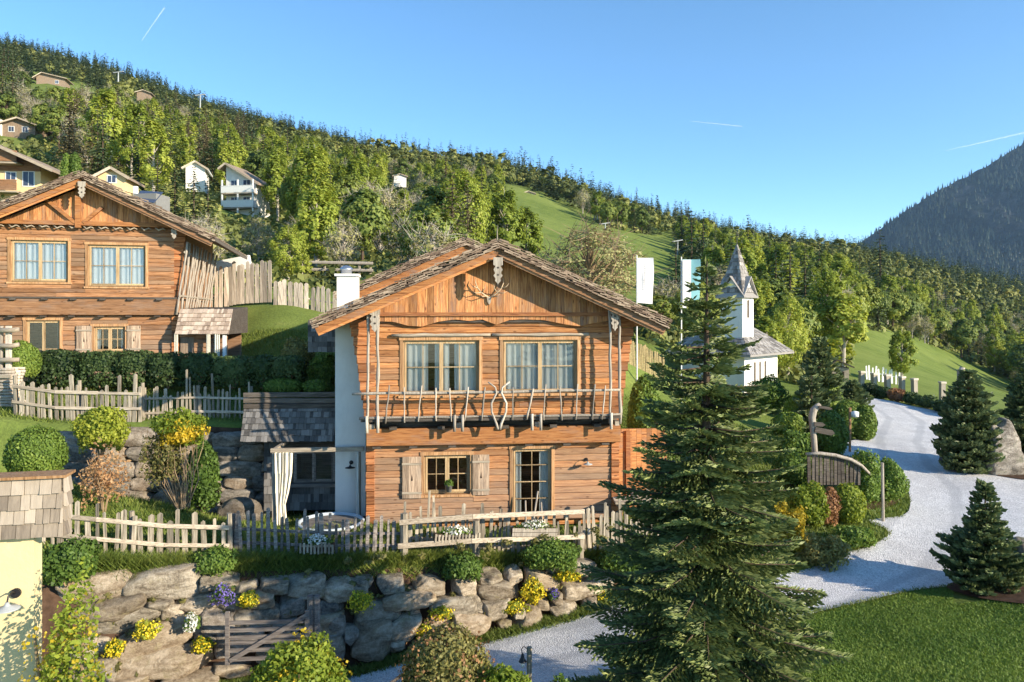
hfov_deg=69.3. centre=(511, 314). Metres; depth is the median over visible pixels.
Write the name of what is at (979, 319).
broadleaf tree
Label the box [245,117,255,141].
conifer tree
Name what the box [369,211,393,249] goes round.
budding tree
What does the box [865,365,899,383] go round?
picket fence
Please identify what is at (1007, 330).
broadleaf tree
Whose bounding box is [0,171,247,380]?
wooden chalet
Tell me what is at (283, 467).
curtain
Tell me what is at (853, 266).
birch tree
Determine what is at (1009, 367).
birch tree
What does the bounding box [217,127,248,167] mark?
birch tree
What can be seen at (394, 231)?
budding tree
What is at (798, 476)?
bush
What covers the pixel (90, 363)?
hedge block
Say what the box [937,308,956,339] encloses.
broadleaf tree
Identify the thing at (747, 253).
birch tree
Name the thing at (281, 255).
birch tree
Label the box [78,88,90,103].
budding tree
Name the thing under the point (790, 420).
bush
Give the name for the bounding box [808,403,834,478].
signpost
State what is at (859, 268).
conifer tree
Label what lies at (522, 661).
lantern post
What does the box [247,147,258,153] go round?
broadleaf tree
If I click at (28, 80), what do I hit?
broadleaf tree
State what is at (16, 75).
conifer tree
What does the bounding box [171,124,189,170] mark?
birch tree
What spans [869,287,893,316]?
broadleaf tree
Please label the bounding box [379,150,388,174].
birch tree
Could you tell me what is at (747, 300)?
belfry window
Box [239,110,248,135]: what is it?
conifer tree
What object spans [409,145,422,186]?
conifer tree
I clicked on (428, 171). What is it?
birch tree
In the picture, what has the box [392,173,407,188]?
cabin
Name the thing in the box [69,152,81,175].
thuja
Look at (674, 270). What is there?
conifer tree
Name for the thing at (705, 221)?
birch tree
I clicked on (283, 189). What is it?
broadleaf tree
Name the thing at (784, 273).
birch tree
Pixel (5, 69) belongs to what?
conifer tree
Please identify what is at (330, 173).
conifer tree
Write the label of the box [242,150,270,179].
broadleaf tree
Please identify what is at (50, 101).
budding tree
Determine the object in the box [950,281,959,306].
conifer tree
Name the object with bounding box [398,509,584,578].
rail fence
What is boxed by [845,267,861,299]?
birch tree
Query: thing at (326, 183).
birch tree
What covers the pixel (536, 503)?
pole
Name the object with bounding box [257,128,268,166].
conifer tree
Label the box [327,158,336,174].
birch tree
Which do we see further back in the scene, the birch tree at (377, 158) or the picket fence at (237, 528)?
the birch tree at (377, 158)
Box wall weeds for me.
[74,523,614,676]
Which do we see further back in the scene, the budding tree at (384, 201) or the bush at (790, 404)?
the budding tree at (384, 201)
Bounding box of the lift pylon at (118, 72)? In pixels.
[111,71,124,81]
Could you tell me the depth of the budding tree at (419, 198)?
113.92 m
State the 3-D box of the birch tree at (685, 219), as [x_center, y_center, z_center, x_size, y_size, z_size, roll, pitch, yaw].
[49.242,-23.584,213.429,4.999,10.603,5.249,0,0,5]
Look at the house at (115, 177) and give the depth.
72.03 m
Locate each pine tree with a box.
[791,364,831,432]
[797,336,849,417]
[840,378,874,407]
[929,369,1007,474]
[929,477,1023,595]
[995,372,1023,453]
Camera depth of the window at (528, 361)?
21.48 m
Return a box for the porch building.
[0,469,75,681]
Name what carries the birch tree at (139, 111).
on the ground at (930, 370)
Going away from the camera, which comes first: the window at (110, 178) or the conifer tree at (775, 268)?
the window at (110, 178)
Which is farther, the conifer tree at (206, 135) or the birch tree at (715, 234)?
the birch tree at (715, 234)
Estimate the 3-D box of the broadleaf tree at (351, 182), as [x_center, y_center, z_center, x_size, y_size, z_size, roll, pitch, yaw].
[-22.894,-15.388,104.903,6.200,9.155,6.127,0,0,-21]
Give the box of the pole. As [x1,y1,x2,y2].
[531,491,538,526]
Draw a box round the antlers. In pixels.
[470,279,507,303]
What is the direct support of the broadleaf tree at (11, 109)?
on the ground at (930, 370)
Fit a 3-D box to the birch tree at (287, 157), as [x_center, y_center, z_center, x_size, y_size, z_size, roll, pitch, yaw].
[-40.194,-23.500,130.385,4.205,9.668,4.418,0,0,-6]
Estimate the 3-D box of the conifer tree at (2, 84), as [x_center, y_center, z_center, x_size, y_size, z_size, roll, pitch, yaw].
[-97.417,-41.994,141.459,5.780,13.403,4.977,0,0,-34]
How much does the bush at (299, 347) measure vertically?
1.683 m
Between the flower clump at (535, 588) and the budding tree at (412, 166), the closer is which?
the flower clump at (535, 588)
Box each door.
[22,318,63,380]
[180,337,193,372]
[509,445,554,519]
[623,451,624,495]
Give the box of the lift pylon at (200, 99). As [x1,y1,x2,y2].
[193,94,206,110]
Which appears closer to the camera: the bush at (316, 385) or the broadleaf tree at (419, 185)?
the bush at (316, 385)
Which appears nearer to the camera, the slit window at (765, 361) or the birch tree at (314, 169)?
the slit window at (765, 361)
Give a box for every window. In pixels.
[5,171,16,179]
[6,237,71,283]
[8,126,14,131]
[22,126,27,131]
[22,171,34,186]
[84,242,148,288]
[90,324,128,351]
[107,175,116,182]
[230,180,236,184]
[243,179,250,184]
[294,452,334,482]
[391,333,490,397]
[420,451,474,497]
[492,333,588,395]
[747,300,748,317]
[754,362,755,380]
[759,361,760,380]
[764,361,765,376]
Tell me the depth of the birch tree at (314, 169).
80.94 m
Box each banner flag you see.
[636,255,653,380]
[681,257,700,375]
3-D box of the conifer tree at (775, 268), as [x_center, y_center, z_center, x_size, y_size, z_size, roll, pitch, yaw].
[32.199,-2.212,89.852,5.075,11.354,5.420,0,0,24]
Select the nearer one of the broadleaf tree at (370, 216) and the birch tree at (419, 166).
the broadleaf tree at (370, 216)
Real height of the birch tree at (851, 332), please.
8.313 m
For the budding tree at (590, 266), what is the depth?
56.99 m
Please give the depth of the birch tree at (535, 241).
94.20 m
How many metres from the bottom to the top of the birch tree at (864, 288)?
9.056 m
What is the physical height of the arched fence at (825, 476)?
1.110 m
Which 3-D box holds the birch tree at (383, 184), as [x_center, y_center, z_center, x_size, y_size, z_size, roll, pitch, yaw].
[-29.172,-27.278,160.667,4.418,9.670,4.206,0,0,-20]
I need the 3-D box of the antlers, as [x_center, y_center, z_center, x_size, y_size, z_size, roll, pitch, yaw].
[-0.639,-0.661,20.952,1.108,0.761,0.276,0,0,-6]
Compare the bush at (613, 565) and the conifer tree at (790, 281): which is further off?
the conifer tree at (790, 281)
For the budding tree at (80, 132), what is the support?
on the ground at (930, 370)
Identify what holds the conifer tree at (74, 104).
on the ground at (930, 370)
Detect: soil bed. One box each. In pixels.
[791,465,899,508]
[939,457,1023,478]
[947,582,1023,602]
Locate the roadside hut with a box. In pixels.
[832,359,854,381]
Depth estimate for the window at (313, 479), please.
22.74 m
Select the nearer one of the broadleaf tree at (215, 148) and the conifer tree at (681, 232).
the broadleaf tree at (215, 148)
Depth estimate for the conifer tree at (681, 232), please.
196.02 m
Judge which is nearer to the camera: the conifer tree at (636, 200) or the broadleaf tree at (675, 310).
the broadleaf tree at (675, 310)
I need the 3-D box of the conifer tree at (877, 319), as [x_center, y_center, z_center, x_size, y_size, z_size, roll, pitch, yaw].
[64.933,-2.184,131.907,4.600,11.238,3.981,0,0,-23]
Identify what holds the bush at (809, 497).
on the ground at (930, 370)
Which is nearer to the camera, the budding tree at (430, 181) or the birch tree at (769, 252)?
the birch tree at (769, 252)
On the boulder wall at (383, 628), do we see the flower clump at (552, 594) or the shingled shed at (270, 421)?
the flower clump at (552, 594)
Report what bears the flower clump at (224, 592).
on the boulder wall at (383, 628)
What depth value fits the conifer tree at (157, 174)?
73.97 m
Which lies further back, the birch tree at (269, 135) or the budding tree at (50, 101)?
the birch tree at (269, 135)
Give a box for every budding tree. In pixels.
[0,78,38,105]
[14,91,34,119]
[19,98,40,119]
[39,97,58,107]
[52,112,87,151]
[60,86,91,110]
[70,122,103,162]
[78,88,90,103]
[181,105,194,116]
[185,214,229,257]
[188,213,227,259]
[238,212,279,261]
[278,217,300,250]
[314,215,362,265]
[345,179,391,211]
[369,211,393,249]
[373,181,415,220]
[382,210,416,263]
[388,158,398,175]
[400,213,465,259]
[406,163,414,182]
[408,169,424,189]
[408,192,416,205]
[411,177,426,186]
[411,187,426,208]
[423,179,436,185]
[463,164,473,178]
[470,164,475,176]
[534,210,668,296]
[573,188,589,212]
[584,193,599,220]
[653,275,680,303]
[701,261,726,298]
[810,271,856,319]
[903,314,923,337]
[915,313,935,342]
[929,290,946,300]
[940,318,955,349]
[972,333,994,363]
[1009,313,1023,324]
[1009,322,1018,333]
[1009,367,1020,378]
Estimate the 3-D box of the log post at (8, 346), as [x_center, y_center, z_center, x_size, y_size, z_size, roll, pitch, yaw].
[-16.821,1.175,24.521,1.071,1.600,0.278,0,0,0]
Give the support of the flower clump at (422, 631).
on the boulder wall at (383, 628)
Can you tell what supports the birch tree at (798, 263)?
on the ground at (930, 370)
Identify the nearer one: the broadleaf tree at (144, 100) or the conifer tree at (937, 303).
the conifer tree at (937, 303)
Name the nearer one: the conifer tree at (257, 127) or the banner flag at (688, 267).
the banner flag at (688, 267)
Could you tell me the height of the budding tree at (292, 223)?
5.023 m
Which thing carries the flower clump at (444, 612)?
on the boulder wall at (383, 628)
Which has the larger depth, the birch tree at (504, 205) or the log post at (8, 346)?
the birch tree at (504, 205)
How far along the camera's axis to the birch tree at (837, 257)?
150.55 m
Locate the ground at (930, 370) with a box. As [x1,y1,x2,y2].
[0,62,1023,681]
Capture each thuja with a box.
[59,152,71,179]
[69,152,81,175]
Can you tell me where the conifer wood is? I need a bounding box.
[0,31,1023,318]
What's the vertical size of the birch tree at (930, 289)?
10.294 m
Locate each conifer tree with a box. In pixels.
[0,40,8,68]
[0,49,10,74]
[0,61,11,119]
[1,57,26,118]
[3,47,14,75]
[3,49,23,93]
[11,62,25,95]
[42,86,50,112]
[47,94,85,167]
[59,116,88,171]
[63,90,84,154]
[73,90,83,115]
[78,114,105,173]
[80,83,88,113]
[81,105,111,174]
[86,104,114,172]
[111,107,129,170]
[122,117,149,190]
[145,97,151,113]
[149,153,171,203]
[162,122,182,184]
[162,161,188,220]
[165,109,183,183]
[178,123,195,177]
[180,167,217,229]
[184,114,213,186]
[185,113,195,156]
[193,120,204,164]
[194,118,218,184]
[195,174,223,230]
[202,114,214,147]
[207,137,220,186]
[212,119,239,191]
[222,108,228,125]
[235,112,243,135]
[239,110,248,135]
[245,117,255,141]
[252,111,260,136]
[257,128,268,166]
[283,127,294,163]
[326,164,340,246]
[386,189,401,250]
[389,167,397,209]
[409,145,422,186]
[440,172,469,240]
[441,152,451,177]
[456,145,465,171]
[459,180,481,244]
[477,161,490,246]
[629,187,642,229]
[630,208,638,232]
[642,204,653,235]
[664,236,681,320]
[671,210,714,323]
[672,202,687,254]
[686,201,692,244]
[694,210,709,258]
[718,236,734,298]
[742,215,757,247]
[763,223,774,246]
[769,250,785,296]
[771,233,807,299]
[792,245,815,300]
[813,237,824,268]
[855,249,865,277]
[866,227,895,283]
[867,271,892,332]
[874,250,897,322]
[923,290,943,344]
[934,293,942,337]
[941,284,952,312]
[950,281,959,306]
[962,341,977,362]
[976,334,989,366]
[1009,335,1023,382]
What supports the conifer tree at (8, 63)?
on the ground at (930, 370)
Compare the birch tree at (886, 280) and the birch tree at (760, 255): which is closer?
the birch tree at (760, 255)
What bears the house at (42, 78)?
on the ground at (930, 370)
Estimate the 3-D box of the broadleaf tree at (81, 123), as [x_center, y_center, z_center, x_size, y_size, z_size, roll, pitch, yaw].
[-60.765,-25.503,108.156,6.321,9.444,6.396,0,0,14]
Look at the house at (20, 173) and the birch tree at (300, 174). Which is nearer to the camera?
the house at (20, 173)
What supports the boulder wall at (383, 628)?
on the ground at (930, 370)
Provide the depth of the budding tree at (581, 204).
251.50 m
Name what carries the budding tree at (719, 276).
on the ground at (930, 370)
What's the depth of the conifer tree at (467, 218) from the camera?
70.44 m
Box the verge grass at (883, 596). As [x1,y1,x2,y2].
[239,514,959,681]
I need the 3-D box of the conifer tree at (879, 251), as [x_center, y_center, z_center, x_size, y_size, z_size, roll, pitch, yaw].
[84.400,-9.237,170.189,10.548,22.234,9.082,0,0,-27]
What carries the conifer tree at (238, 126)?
on the ground at (930, 370)
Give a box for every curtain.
[174,334,177,351]
[206,334,209,352]
[214,334,219,355]
[275,452,292,525]
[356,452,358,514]
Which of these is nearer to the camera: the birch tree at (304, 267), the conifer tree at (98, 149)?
the birch tree at (304, 267)
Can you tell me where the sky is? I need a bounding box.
[0,0,1023,242]
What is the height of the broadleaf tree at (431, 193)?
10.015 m
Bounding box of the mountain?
[858,140,1023,281]
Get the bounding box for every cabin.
[135,89,154,103]
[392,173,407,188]
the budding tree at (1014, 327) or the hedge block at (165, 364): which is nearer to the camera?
the hedge block at (165, 364)
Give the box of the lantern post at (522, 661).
[519,646,531,680]
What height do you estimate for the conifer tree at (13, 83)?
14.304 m
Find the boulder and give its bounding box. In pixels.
[217,497,262,520]
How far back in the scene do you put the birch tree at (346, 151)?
212.77 m
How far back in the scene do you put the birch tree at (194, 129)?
165.05 m
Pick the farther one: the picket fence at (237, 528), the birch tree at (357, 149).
the birch tree at (357, 149)
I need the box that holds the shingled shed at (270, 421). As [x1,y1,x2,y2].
[240,392,334,510]
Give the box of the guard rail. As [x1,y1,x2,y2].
[303,261,372,275]
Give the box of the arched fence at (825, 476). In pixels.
[805,452,870,484]
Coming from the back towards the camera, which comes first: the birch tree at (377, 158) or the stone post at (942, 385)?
the birch tree at (377, 158)
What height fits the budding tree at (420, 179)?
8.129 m
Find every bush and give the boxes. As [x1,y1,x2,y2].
[1,424,69,471]
[4,340,42,377]
[17,556,114,681]
[42,534,101,586]
[69,405,130,454]
[76,436,131,511]
[137,406,210,508]
[183,437,222,512]
[190,543,240,576]
[247,627,351,681]
[262,377,303,391]
[280,336,315,376]
[302,379,330,391]
[305,353,334,384]
[394,614,497,681]
[441,550,483,582]
[476,661,531,681]
[517,536,582,571]
[550,673,568,681]
[593,539,646,578]
[626,373,660,428]
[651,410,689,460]
[746,373,790,412]
[768,501,808,552]
[770,411,805,434]
[771,450,811,485]
[775,429,811,462]
[782,393,809,431]
[784,480,830,526]
[795,531,853,571]
[816,409,849,454]
[818,486,841,525]
[819,384,843,411]
[831,524,876,547]
[832,399,859,438]
[834,482,867,522]
[845,448,880,503]
[855,404,877,440]
[878,456,909,502]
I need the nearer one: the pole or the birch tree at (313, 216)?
the pole
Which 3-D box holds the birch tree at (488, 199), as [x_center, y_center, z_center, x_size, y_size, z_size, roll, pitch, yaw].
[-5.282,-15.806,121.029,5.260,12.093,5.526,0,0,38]
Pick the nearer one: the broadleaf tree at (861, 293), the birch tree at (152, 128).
the birch tree at (152, 128)
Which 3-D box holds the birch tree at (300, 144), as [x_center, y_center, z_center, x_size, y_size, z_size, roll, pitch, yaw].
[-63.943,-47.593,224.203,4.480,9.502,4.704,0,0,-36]
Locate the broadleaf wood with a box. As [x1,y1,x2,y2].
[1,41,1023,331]
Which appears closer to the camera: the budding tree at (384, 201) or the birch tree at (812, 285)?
the birch tree at (812, 285)
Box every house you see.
[0,117,53,139]
[0,145,60,200]
[32,72,73,87]
[93,166,144,194]
[181,160,212,196]
[217,163,269,216]
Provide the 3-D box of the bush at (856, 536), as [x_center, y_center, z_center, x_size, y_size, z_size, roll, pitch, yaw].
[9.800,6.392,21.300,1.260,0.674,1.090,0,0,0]
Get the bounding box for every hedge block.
[27,348,82,387]
[73,350,125,388]
[112,349,157,388]
[144,351,185,388]
[176,351,219,387]
[208,354,256,388]
[245,353,276,388]
[268,354,306,382]
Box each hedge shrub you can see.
[862,382,877,395]
[871,386,890,399]
[886,387,905,401]
[902,391,921,404]
[914,394,937,408]
[929,399,944,411]
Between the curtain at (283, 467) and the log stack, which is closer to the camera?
the curtain at (283, 467)
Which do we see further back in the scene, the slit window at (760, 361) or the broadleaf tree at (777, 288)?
the broadleaf tree at (777, 288)
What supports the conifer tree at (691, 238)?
on the ground at (930, 370)
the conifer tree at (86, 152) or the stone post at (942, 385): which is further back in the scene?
the conifer tree at (86, 152)
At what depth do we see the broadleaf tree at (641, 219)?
232.67 m
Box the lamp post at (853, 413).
[849,407,858,451]
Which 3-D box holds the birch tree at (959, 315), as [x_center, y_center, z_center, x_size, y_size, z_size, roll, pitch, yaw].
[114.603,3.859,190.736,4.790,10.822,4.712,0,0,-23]
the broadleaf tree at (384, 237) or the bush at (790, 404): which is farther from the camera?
the broadleaf tree at (384, 237)
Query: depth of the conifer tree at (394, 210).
82.99 m
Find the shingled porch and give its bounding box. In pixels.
[175,307,247,372]
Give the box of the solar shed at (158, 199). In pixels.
[133,186,169,211]
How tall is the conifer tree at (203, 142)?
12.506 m
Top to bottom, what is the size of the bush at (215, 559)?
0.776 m
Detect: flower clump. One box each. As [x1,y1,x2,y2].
[103,637,125,658]
[132,618,163,641]
[182,612,200,632]
[189,635,216,653]
[207,582,236,605]
[236,589,259,608]
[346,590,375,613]
[415,620,432,639]
[427,604,454,620]
[502,597,531,614]
[518,575,546,604]
[546,587,559,600]
[551,570,582,581]
[597,591,610,602]
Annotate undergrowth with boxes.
[0,84,1012,382]
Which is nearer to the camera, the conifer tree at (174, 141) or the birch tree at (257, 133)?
the conifer tree at (174, 141)
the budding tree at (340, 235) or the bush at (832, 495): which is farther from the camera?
the budding tree at (340, 235)
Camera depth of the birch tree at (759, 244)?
201.31 m
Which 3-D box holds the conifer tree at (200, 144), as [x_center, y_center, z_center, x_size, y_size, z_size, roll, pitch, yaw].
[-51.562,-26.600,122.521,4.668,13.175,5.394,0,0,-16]
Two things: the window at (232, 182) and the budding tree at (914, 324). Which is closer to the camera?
the window at (232, 182)
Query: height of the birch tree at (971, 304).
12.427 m
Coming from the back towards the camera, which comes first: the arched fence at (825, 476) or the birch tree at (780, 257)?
the birch tree at (780, 257)
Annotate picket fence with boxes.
[12,374,144,421]
[42,501,232,555]
[145,369,252,418]
[232,507,399,554]
[404,490,584,552]
[582,489,667,551]
[628,341,664,377]
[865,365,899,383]
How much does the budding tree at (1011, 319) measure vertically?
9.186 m
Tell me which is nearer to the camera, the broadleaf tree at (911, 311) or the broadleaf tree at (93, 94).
the broadleaf tree at (911, 311)
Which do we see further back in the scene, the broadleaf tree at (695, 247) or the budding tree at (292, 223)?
the broadleaf tree at (695, 247)
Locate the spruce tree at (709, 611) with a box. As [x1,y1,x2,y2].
[566,257,853,681]
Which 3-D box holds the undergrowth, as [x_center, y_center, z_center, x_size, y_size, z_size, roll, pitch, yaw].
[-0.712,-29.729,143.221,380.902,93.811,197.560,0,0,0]
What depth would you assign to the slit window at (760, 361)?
45.45 m
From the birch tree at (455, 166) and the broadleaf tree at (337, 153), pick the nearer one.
the birch tree at (455, 166)
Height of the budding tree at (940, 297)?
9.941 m
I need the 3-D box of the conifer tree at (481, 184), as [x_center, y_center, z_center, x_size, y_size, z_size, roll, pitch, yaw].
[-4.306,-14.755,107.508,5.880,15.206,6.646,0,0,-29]
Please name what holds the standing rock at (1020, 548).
on the soil bed at (1017, 597)
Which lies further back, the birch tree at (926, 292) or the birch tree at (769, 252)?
the birch tree at (926, 292)
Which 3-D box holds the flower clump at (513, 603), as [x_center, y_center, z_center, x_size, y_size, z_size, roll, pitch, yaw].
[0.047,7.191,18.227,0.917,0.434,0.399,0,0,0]
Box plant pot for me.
[444,479,453,492]
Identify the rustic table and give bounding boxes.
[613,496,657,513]
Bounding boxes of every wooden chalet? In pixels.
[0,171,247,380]
[308,226,671,526]
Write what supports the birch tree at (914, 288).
on the ground at (930, 370)
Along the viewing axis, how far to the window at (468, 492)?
21.25 m
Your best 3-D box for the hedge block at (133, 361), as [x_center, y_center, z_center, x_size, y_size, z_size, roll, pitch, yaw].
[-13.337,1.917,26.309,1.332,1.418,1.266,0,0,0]
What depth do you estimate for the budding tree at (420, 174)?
189.14 m
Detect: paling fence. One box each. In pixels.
[212,260,271,306]
[273,279,336,312]
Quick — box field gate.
[225,594,320,664]
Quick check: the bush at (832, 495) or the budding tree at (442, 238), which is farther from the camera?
the budding tree at (442, 238)
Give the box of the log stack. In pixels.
[0,367,25,406]
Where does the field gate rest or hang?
attached to the boulder wall at (383, 628)
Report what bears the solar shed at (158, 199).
on the ground at (930, 370)
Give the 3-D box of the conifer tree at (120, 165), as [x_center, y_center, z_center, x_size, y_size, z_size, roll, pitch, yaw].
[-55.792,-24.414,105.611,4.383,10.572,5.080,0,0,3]
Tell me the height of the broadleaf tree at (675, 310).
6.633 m
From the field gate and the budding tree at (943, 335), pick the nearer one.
the field gate
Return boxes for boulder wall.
[42,557,624,681]
[57,426,271,516]
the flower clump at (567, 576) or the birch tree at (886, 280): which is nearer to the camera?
the flower clump at (567, 576)
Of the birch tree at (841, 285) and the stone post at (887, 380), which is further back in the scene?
the birch tree at (841, 285)
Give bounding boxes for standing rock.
[982,417,1023,475]
[1012,536,1023,553]
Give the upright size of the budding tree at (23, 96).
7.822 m
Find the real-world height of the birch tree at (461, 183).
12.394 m
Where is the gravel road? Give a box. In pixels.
[348,398,1023,681]
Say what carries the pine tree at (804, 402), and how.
on the soil bed
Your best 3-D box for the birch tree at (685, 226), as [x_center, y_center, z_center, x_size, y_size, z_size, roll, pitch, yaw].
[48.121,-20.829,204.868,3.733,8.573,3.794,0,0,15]
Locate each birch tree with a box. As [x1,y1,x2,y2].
[59,87,85,115]
[82,88,127,166]
[109,106,127,164]
[113,124,147,177]
[117,101,158,163]
[135,117,175,189]
[146,97,164,119]
[163,104,172,113]
[164,113,176,125]
[168,107,179,118]
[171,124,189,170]
[173,133,198,174]
[186,122,200,142]
[191,116,209,138]
[209,123,225,142]
[213,115,223,125]
[213,140,242,185]
[217,121,239,142]
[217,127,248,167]
[249,142,261,149]
[254,125,266,140]
[257,139,273,167]
[260,125,276,135]
[260,152,290,220]
[261,130,275,145]
[261,159,282,201]
[265,224,309,279]
[269,146,286,155]
[270,135,288,146]
[274,139,293,161]
[281,154,291,205]
[284,145,326,206]
[285,166,309,222]
[291,134,299,149]
[293,253,312,276]
[294,183,340,267]
[295,142,304,150]
[295,191,334,254]
[298,159,334,219]
[300,136,308,144]
[300,143,331,180]
[306,138,318,146]
[308,135,321,146]
[317,177,342,242]
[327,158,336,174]
[332,163,345,184]
[338,145,352,163]
[338,159,365,188]
[345,152,372,185]
[347,146,360,156]
[366,163,382,193]
[370,153,388,183]
[374,167,386,186]
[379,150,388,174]
[390,189,412,222]
[411,162,425,181]
[421,165,437,181]
[431,158,441,168]
[437,181,451,192]
[438,158,451,174]
[440,177,454,187]
[441,168,493,243]
[447,169,463,181]
[451,163,462,171]
[473,169,485,183]
[474,165,486,178]
[475,181,493,236]
[486,188,527,247]
[489,181,505,219]
[493,163,505,184]
[514,206,546,259]
[590,190,604,218]
[674,215,689,245]
[679,224,689,245]
[685,220,702,248]
[692,231,707,248]
[700,246,724,279]
[701,219,711,228]
[701,246,722,274]
[707,229,721,242]
[717,232,728,247]
[723,234,750,257]
[724,237,761,275]
[738,229,757,246]
[749,232,763,248]
[749,262,770,294]
[752,274,776,334]
[753,246,768,276]
[754,293,766,329]
[754,315,785,366]
[761,237,772,247]
[762,244,774,255]
[764,243,802,289]
[765,248,788,273]
[768,292,811,374]
[769,263,798,296]
[786,254,801,270]
[793,241,803,249]
[794,244,804,251]
[794,248,811,267]
[795,271,803,298]
[798,267,820,298]
[802,246,816,258]
[804,268,845,352]
[807,283,838,324]
[812,250,833,269]
[816,288,868,365]
[828,270,851,308]
[830,252,851,271]
[832,260,860,319]
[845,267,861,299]
[847,259,860,269]
[854,278,867,321]
[875,272,898,323]
[887,330,918,375]
[896,277,908,290]
[905,280,924,290]
[907,283,926,301]
[916,283,929,304]
[919,308,936,343]
[927,285,936,299]
[928,298,943,308]
[943,298,954,311]
[951,309,964,344]
[954,298,965,311]
[963,299,980,319]
[964,309,977,326]
[982,326,1005,366]
[984,314,1006,330]
[985,304,1002,320]
[985,339,1005,371]
[1002,335,1017,373]
[1004,339,1023,380]
[1012,331,1023,340]
[1013,335,1023,341]
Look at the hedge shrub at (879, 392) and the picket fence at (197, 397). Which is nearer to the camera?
the picket fence at (197, 397)
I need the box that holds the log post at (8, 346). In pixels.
[0,326,19,367]
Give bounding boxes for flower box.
[299,533,334,553]
[433,524,480,542]
[511,519,557,536]
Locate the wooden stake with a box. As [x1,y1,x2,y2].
[881,462,884,520]
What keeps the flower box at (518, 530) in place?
attached to the rail fence at (404, 545)
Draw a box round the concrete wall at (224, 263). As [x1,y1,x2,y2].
[213,255,250,274]
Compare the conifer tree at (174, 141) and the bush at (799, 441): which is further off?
the conifer tree at (174, 141)
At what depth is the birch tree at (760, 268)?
98.41 m
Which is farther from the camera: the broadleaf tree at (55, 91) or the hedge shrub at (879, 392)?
the broadleaf tree at (55, 91)
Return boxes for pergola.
[270,442,363,521]
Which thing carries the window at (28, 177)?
in the house at (20, 173)
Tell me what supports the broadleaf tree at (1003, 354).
on the ground at (930, 370)
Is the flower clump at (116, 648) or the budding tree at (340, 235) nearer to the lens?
the flower clump at (116, 648)
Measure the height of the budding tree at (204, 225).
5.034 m
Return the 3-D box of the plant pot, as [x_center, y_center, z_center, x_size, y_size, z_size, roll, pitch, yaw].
[-1.802,4.883,21.170,0.284,0.378,0.252,0,0,0]
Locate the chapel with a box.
[666,235,793,392]
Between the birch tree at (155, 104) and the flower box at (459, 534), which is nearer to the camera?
the flower box at (459, 534)
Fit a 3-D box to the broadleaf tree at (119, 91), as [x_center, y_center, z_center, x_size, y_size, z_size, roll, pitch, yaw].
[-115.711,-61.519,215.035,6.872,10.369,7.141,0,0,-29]
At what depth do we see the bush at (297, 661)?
10.09 m
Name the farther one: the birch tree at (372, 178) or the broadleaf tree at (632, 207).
the broadleaf tree at (632, 207)
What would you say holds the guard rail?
on the ground at (930, 370)
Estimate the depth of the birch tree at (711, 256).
108.93 m
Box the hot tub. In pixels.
[298,512,364,531]
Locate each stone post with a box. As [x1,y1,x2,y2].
[858,371,865,384]
[870,373,877,383]
[883,374,890,387]
[897,376,905,389]
[910,378,918,392]
[938,381,946,399]
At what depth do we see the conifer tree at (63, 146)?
95.93 m
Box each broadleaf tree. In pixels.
[0,74,22,90]
[0,93,22,119]
[16,71,31,86]
[23,102,49,138]
[27,86,50,100]
[35,93,55,106]
[40,104,72,148]
[44,86,62,105]
[73,109,113,157]
[90,89,103,100]
[104,86,125,102]
[119,96,136,109]
[138,99,150,110]
[158,118,175,142]
[175,114,189,125]
[200,140,219,180]
[205,120,214,134]
[208,125,219,139]
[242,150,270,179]
[244,137,259,150]
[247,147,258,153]
[273,174,297,214]
[332,149,344,158]
[333,174,363,202]
[335,186,392,259]
[343,189,383,222]
[379,211,409,258]
[392,158,412,179]
[397,203,459,260]
[408,181,424,196]
[409,167,416,183]
[409,183,458,220]
[412,184,436,201]
[414,184,429,195]
[423,173,443,185]
[437,169,446,177]
[438,176,455,186]
[454,219,478,244]
[483,186,500,214]
[484,173,505,189]
[598,200,618,227]
[614,200,630,223]
[626,203,639,228]
[632,206,650,230]
[641,293,678,324]
[669,282,719,330]
[689,240,707,258]
[701,240,726,256]
[705,263,728,286]
[721,227,737,239]
[756,272,787,306]
[757,292,823,354]
[800,261,829,279]
[848,280,874,322]
[857,274,883,318]
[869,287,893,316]
[881,287,911,330]
[891,288,920,326]
[906,291,927,320]
[920,307,951,346]
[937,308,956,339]
[945,317,978,358]
[970,321,988,354]
[976,316,984,324]
[979,327,1006,349]
[997,321,1014,334]
[998,339,1019,381]
[1005,342,1023,376]
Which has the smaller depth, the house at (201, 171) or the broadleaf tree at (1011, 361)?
the house at (201, 171)
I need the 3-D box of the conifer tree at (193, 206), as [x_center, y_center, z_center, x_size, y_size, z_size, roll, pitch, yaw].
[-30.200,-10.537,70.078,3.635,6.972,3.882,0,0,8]
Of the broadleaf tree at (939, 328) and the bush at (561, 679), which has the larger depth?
the broadleaf tree at (939, 328)
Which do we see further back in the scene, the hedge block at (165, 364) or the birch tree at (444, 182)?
the birch tree at (444, 182)
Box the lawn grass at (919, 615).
[601,587,1023,681]
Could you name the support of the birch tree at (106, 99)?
on the ground at (930, 370)
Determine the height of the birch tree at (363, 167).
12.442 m
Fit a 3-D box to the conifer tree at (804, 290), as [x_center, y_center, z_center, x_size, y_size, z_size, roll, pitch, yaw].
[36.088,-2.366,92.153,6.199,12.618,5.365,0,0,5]
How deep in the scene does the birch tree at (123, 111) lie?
113.42 m

